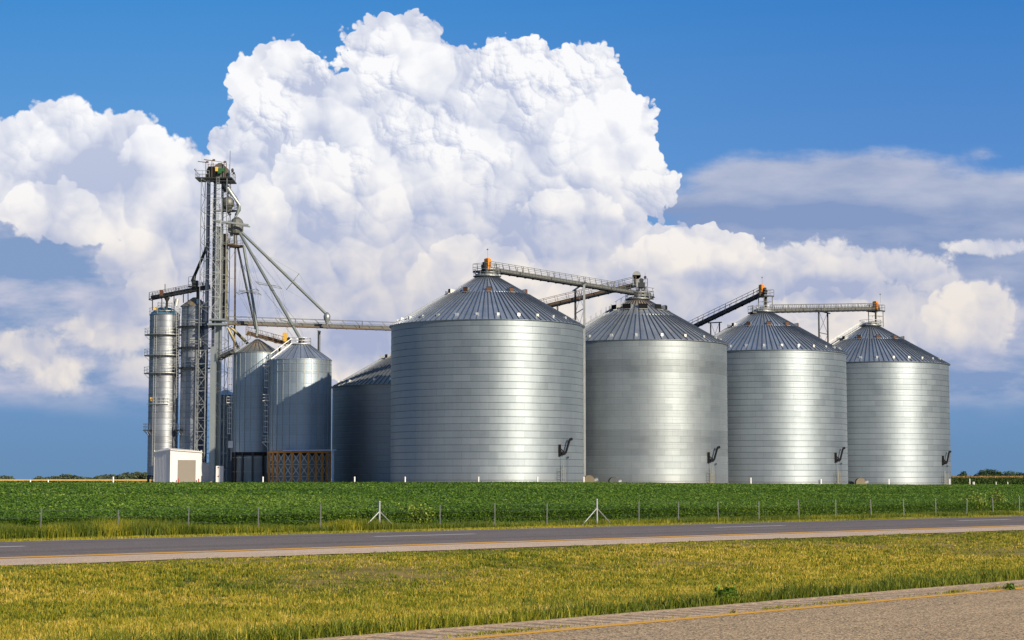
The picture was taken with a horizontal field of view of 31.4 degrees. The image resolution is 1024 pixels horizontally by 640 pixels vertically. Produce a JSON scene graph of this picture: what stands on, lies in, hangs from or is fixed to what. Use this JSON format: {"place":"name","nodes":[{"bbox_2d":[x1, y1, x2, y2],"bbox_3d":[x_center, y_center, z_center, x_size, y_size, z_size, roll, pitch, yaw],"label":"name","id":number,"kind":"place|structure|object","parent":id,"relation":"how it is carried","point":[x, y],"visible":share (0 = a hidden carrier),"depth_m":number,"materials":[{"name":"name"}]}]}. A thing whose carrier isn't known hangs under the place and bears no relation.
{"place":"outdoors","nodes":[
{"label":"outdoors","id":0,"kind":"place"},
{"bbox_2d":[0,479,331,480],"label":"wheat field","id":1,"kind":"structure","parent":0,"point":[75,479],"depth_m":877.13,"materials":[{"name":"green plant"}]},
{"bbox_2d":[0,516,1023,558],"bbox_3d":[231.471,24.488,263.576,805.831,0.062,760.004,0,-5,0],"label":"road","id":2,"kind":"structure","parent":0,"point":[89,547],"depth_m":43.84,"materials":[{"name":"grey asphalt"}]},
{"bbox_2d":[1,519,1006,546],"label":"lane marking","id":3,"kind":"object","parent":2,"relation":"on","point":[456,534],"visible":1,"depth_m":44.82,"materials":[{"name":"white paint"}]},
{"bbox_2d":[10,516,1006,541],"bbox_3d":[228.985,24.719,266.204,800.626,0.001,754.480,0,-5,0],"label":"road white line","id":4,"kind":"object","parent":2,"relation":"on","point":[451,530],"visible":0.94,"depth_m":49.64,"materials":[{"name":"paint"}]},
{"bbox_2d":[0,525,1023,557],"bbox_3d":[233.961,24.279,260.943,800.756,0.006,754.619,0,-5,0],"label":"road yellow line","id":5,"kind":"object","parent":2,"relation":"on","point":[467,543],"visible":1,"depth_m":40.07,"materials":[{"name":"paint"}]},
{"bbox_2d":[0,509,1023,539],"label":"tall grass","id":6,"kind":"structure","parent":0,"point":[104,528],"depth_m":79.56,"materials":[{"name":"green plant"}]},
{"bbox_2d":[0,482,1023,639],"bbox_3d":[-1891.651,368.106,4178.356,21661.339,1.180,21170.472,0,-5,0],"label":"ground","id":7,"kind":"structure","parent":0,"point":[401,573],"depth_m":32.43,"materials":[{"name":"green plant"}]},
{"bbox_2d":[0,475,14,478],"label":"tree","id":8,"kind":"object","parent":7,"relation":"on","point":[6,477],"visible":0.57,"depth_m":1493.35,"materials":[{"name":"green plant"}]},
{"bbox_2d":[44,476,60,478],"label":"tree","id":9,"kind":"object","parent":7,"relation":"on","point":[54,477],"visible":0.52,"depth_m":1507.95,"materials":[{"name":"green plant"}]},
{"bbox_2d":[59,474,72,478],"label":"tree","id":10,"kind":"object","parent":7,"relation":"on","point":[63,476],"visible":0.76,"depth_m":1517.32,"materials":[{"name":"green plant"}]},
{"bbox_2d":[66,475,82,478],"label":"tree","id":11,"kind":"object","parent":7,"relation":"on","point":[74,477],"visible":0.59,"depth_m":1512.00,"materials":[{"name":"green plant"}]},
{"bbox_2d":[80,477,99,478],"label":"tree","id":12,"kind":"object","parent":7,"relation":"on","point":[89,478],"visible":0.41,"depth_m":1437.02,"materials":[{"name":"green plant"}]},
{"bbox_2d":[100,474,116,478],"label":"tree","id":13,"kind":"object","parent":7,"relation":"on","point":[106,476],"visible":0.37,"depth_m":1490.15,"materials":[{"name":"green plant"}]},
{"bbox_2d":[109,474,128,478],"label":"tree","id":14,"kind":"object","parent":7,"relation":"on","point":[119,476],"visible":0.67,"depth_m":1434.29,"materials":[{"name":"green plant"}]},
{"bbox_2d":[127,471,141,478],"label":"tree","id":15,"kind":"object","parent":7,"relation":"on","point":[134,475],"visible":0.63,"depth_m":1493.36,"materials":[{"name":"green plant"}]},
{"bbox_2d":[137,472,150,478],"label":"tree","id":16,"kind":"object","parent":7,"relation":"on","point":[143,475],"visible":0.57,"depth_m":1454.69,"materials":[{"name":"green plant"}]},
{"bbox_2d":[143,302,180,481],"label":"tower dryer","id":17,"kind":"object","parent":7,"relation":"on","point":[161,426],"visible":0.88,"depth_m":343.93,"materials":[{"name":"metal"}]},
{"bbox_2d":[148,275,210,310],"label":"conveyor","id":18,"kind":"object","parent":17,"relation":"on","point":[192,288],"visible":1,"depth_m":344.77,"materials":[{"name":"metal"}]},
{"bbox_2d":[153,448,202,482],"bbox_3d":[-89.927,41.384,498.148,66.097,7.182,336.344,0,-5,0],"label":"shed","id":19,"kind":"structure","parent":7,"relation":"on","point":[175,464],"depth_m":333.11,"materials":[{"name":"metal"}]},
{"bbox_2d":[177,460,195,482],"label":"door","id":20,"kind":"structure","parent":19,"relation":"in","point":[186,472],"depth_m":333.38,"materials":[{"name":"beige metal"}]},
{"bbox_2d":[174,297,211,461],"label":"tower dryer","id":21,"kind":"object","parent":7,"relation":"on","point":[190,332],"visible":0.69,"depth_m":343.35,"materials":[{"name":"metal"}]},
{"bbox_2d":[202,462,209,481],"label":"annex","id":22,"kind":"object","parent":7,"relation":"on","point":[205,472],"visible":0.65,"depth_m":336.75,"materials":[{"name":"grey metal"}]},
{"bbox_2d":[216,466,223,481],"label":"storage tank","id":23,"kind":"object","parent":7,"relation":"on","point":[219,473],"visible":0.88,"depth_m":332.16,"materials":[{"name":"white metal"}]},
{"bbox_2d":[194,159,249,481],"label":"elevator tower","id":24,"kind":"structure","parent":7,"relation":"on","point":[218,173],"depth_m":342.29,"materials":[{"name":"metal"}]},
{"bbox_2d":[193,241,209,275],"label":"grain spout","id":25,"kind":"object","parent":24,"relation":"attached to","point":[202,258],"visible":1,"depth_m":344.25,"materials":[{"name":"metal"}]},
{"bbox_2d":[233,248,235,347],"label":"grain spout","id":26,"kind":"object","parent":24,"relation":"attached to","point":[234,291],"visible":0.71,"depth_m":344.25,"materials":[{"name":"metal"}]},
{"bbox_2d":[236,247,258,328],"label":"grain spout","id":27,"kind":"object","parent":24,"relation":"attached to","point":[244,278],"visible":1,"depth_m":342.02,"materials":[{"name":"metal"}]},
{"bbox_2d":[239,246,260,336],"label":"grain spout","id":28,"kind":"object","parent":24,"relation":"attached to","point":[251,292],"visible":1,"depth_m":341.72,"materials":[{"name":"metal"}]},
{"bbox_2d":[239,232,305,342],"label":"grain spout","id":29,"kind":"object","parent":24,"relation":"attached to","point":[269,285],"visible":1,"depth_m":336.65,"materials":[{"name":"metal"}]},
{"bbox_2d":[242,232,329,324],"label":"grain spout","id":30,"kind":"object","parent":24,"relation":"attached to","point":[326,317],"visible":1,"depth_m":343.78,"materials":[{"name":"metal"}]},
{"bbox_2d":[227,316,392,330],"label":"conveyor","id":31,"kind":"object","parent":24,"relation":"attached to","point":[303,324],"visible":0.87,"depth_m":344.92,"materials":[{"name":"metal"}]},
{"bbox_2d":[317,330,320,350],"bbox_3d":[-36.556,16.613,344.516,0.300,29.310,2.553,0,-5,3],"label":"vent pipe","id":32,"kind":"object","parent":31,"relation":"attached to","point":[319,335],"depth_m":346.12,"materials":[{"name":"metal"}]},
{"bbox_2d":[212,390,232,481],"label":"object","id":33,"kind":"object","parent":7,"relation":"on","point":[228,451],"visible":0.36,"depth_m":349.24,"materials":[{"name":"grey metal"}]},
{"bbox_2d":[226,333,278,482],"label":"hopper bin","id":34,"kind":"object","parent":7,"relation":"on","point":[248,433],"visible":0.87,"depth_m":334.61,"materials":[{"name":"metal"}]},
{"bbox_2d":[216,345,235,359],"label":"access bridge","id":35,"kind":"structure","parent":34,"relation":"attached to","point":[229,353],"depth_m":338.08,"materials":[{"name":"metal"}]},
{"bbox_2d":[262,337,331,482],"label":"hopper bin","id":36,"kind":"object","parent":7,"relation":"on","point":[300,385],"visible":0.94,"depth_m":325.27,"materials":[{"name":"metal"}]},
{"bbox_2d":[245,326,290,345],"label":"conveyor","id":37,"kind":"object","parent":36,"relation":"on","point":[285,338],"visible":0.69,"depth_m":353.11,"materials":[{"name":"metal"}]},
{"bbox_2d":[283,450,335,481],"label":"bin support frame","id":38,"kind":"object","parent":7,"relation":"on","point":[322,450],"visible":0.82,"depth_m":322.67,"materials":[{"name":"grey metal"}]},
{"bbox_2d":[331,353,390,482],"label":"grain silo","id":39,"kind":"object","parent":7,"relation":"on","point":[361,420],"visible":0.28,"depth_m":333.02,"materials":[{"name":"metal"}]},
{"bbox_2d":[395,503,435,523],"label":"shrub","id":40,"kind":"object","parent":7,"relation":"on","point":[418,509],"visible":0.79,"depth_m":87.29,"materials":[{"name":"green plant"}]},
{"bbox_2d":[389,268,584,482],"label":"grain silo","id":41,"kind":"object","parent":7,"relation":"on","point":[486,376],"visible":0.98,"depth_m":290.50,"materials":[{"name":"metal"}]},
{"bbox_2d":[473,262,498,272],"bbox_3d":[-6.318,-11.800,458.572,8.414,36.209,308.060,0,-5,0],"label":"landing","id":42,"kind":"object","parent":41,"relation":"on","point":[477,271],"visible":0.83,"depth_m":305.19,"materials":[{"name":"metal"}]},
{"bbox_2d":[0,496,1022,527],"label":"wire fence","id":43,"kind":"object","parent":7,"relation":"on","point":[379,513],"visible":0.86,"depth_m":91.73,"materials":[{"name":"metal"}]},
{"bbox_2d":[0,480,1023,526],"bbox_3d":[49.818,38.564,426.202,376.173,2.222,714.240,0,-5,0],"label":"soybean field","id":44,"kind":"structure","parent":7,"relation":"on","point":[740,497],"depth_m":119.98,"materials":[{"name":"green plant"}]},
{"bbox_2d":[0,526,1023,565],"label":"road shoulder","id":45,"kind":"object","parent":7,"relation":"on","point":[86,559],"visible":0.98,"depth_m":38.34},
{"bbox_2d":[7,568,1023,639],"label":"verge grass","id":46,"kind":"structure","parent":7,"relation":"on","point":[554,607],"depth_m":19.11,"materials":[{"name":"green plant"}]},
{"bbox_2d":[572,281,586,475],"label":"support tower","id":47,"kind":"structure","parent":7,"relation":"on","point":[584,384],"depth_m":316.29,"materials":[{"name":"metal"}]},
{"bbox_2d":[481,249,654,297],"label":"conveyor","id":48,"kind":"object","parent":47,"relation":"on","point":[558,280],"visible":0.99,"depth_m":318.21,"materials":[{"name":"metal"}]},
{"bbox_2d":[632,271,647,297],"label":"drive head","id":49,"kind":"object","parent":48,"relation":"attached to","point":[639,282],"visible":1,"depth_m":331.53},
{"bbox_2d":[584,475,598,481],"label":"aeration fan","id":50,"kind":"object","parent":7,"relation":"on","point":[588,478],"visible":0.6,"depth_m":312.42},
{"bbox_2d":[608,477,621,482],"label":"aeration fan","id":51,"kind":"object","parent":7,"relation":"on","point":[613,479],"visible":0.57,"depth_m":309.50},
{"bbox_2d":[582,292,728,483],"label":"grain silo","id":52,"kind":"object","parent":7,"relation":"on","point":[656,393],"visible":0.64,"depth_m":317.10,"materials":[{"name":"metal"}]},
{"bbox_2d":[539,276,636,306],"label":"conveyor","id":53,"kind":"object","parent":52,"relation":"on","point":[571,300],"visible":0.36,"depth_m":335.47,"materials":[{"name":"metal"}]},
{"bbox_2d":[304,580,1023,639],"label":"road shoulder","id":54,"kind":"object","parent":7,"relation":"on","point":[427,634],"visible":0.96,"depth_m":18.96},
{"bbox_2d":[1002,583,1014,589],"bbox_3d":[6.368,3.409,23.344,0.166,0.104,0.147,2,-5,-17],"label":"leafy weed","id":55,"kind":"object","parent":54,"relation":"on","point":[1009,586],"visible":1,"depth_m":23.32,"materials":[{"name":"green plant"}]},
{"bbox_2d":[708,322,721,333],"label":"support tower","id":56,"kind":"structure","parent":7,"relation":"on","point":[712,327],"depth_m":368.75,"materials":[{"name":"metal"}]},
{"bbox_2d":[713,584,738,600],"bbox_3d":[2.478,3.162,21.128,0.310,0.201,0.306,0,-5,0],"label":"leafy weed","id":57,"kind":"object","parent":7,"relation":"on","point":[727,590],"visible":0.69,"depth_m":21.13,"materials":[{"name":"green plant"}]},
{"bbox_2d":[713,305,847,483],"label":"grain silo","id":58,"kind":"object","parent":7,"relation":"on","point":[787,400],"visible":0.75,"depth_m":344.24,"materials":[{"name":"metal"}]},
{"bbox_2d":[688,277,767,326],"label":"conveyor","id":59,"kind":"object","parent":58,"relation":"on","point":[735,306],"visible":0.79,"depth_m":366.40,"materials":[{"name":"metal"}]},
{"bbox_2d":[748,305,762,313],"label":"landing","id":60,"kind":"object","parent":58,"relation":"on","point":[750,312],"visible":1,"depth_m":359.62,"materials":[{"name":"metal"}]},
{"bbox_2d":[757,289,773,309],"bbox_3d":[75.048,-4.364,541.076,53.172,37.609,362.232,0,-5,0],"label":"landing","id":61,"kind":"object","parent":58,"relation":"on","point":[764,301],"visible":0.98,"depth_m":360.51,"materials":[{"name":"metal"}]},
{"bbox_2d":[816,310,829,342],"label":"support tower","id":62,"kind":"structure","parent":7,"relation":"on","point":[819,332],"depth_m":375.58,"materials":[{"name":"metal"}]},
{"bbox_2d":[770,294,880,312],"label":"conveyor","id":63,"kind":"object","parent":62,"relation":"on","point":[798,309],"visible":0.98,"depth_m":374.61,"materials":[{"name":"metal"}]},
{"bbox_2d":[855,478,868,483],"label":"aeration fan","id":64,"kind":"object","parent":7,"relation":"on","point":[860,481],"visible":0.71,"depth_m":362.19},
{"bbox_2d":[830,319,950,484],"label":"grain silo","id":65,"kind":"object","parent":7,"relation":"on","point":[898,415],"visible":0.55,"depth_m":370.97,"materials":[{"name":"metal"}]},
{"bbox_2d":[866,304,884,326],"bbox_3d":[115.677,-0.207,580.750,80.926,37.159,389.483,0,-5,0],"label":"landing","id":66,"kind":"object","parent":65,"relation":"on","point":[876,315],"visible":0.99,"depth_m":387.08,"materials":[{"name":"metal"}]},
{"bbox_2d":[957,471,966,475],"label":"tree","id":67,"kind":"object","parent":7,"relation":"on","point":[963,473],"visible":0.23,"depth_m":924.54,"materials":[{"name":"green plant"}]},
{"bbox_2d":[958,490,990,512],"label":"shrub","id":68,"kind":"object","parent":7,"relation":"on","point":[979,499],"visible":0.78,"depth_m":120.28,"materials":[{"name":"green plant"}]},
{"bbox_2d":[975,469,998,475],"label":"tree","id":69,"kind":"object","parent":7,"relation":"on","point":[990,472],"visible":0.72,"depth_m":882.38,"materials":[{"name":"green plant"}]},
{"bbox_2d":[951,475,1023,483],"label":"corn field","id":70,"kind":"structure","parent":7,"relation":"on","point":[986,479],"depth_m":518.15,"materials":[{"name":"green plant"}]},
{"bbox_2d":[986,488,1008,510],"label":"shrub","id":71,"kind":"object","parent":7,"relation":"on","point":[996,495],"visible":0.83,"depth_m":122.23,"materials":[{"name":"green plant"}]},
{"bbox_2d":[999,470,1016,475],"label":"tree","id":72,"kind":"object","parent":7,"relation":"on","point":[1007,473],"visible":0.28,"depth_m":884.16,"materials":[{"name":"green plant"}]},
{"bbox_2d":[1011,472,1023,475],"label":"tree","id":73,"kind":"object","parent":7,"relation":"on","point":[1020,474],"visible":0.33,"depth_m":867.34,"materials":[{"name":"green plant"}]},
{"bbox_2d":[0,0,1023,478],"label":"sky","id":74,"kind":"structure","parent":0,"point":[828,152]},
{"bbox_2d":[436,587,1023,639],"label":"road","id":75,"kind":"structure","parent":0,"point":[995,615],"depth_m":17.70,"materials":[{"name":"beige gravel"}]},
{"bbox_2d":[443,587,1023,639],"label":"road edge line","id":76,"kind":"object","parent":75,"relation":"on","point":[713,615],"visible":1,"depth_m":18.73,"materials":[{"name":"yellow paint"}]}
]}

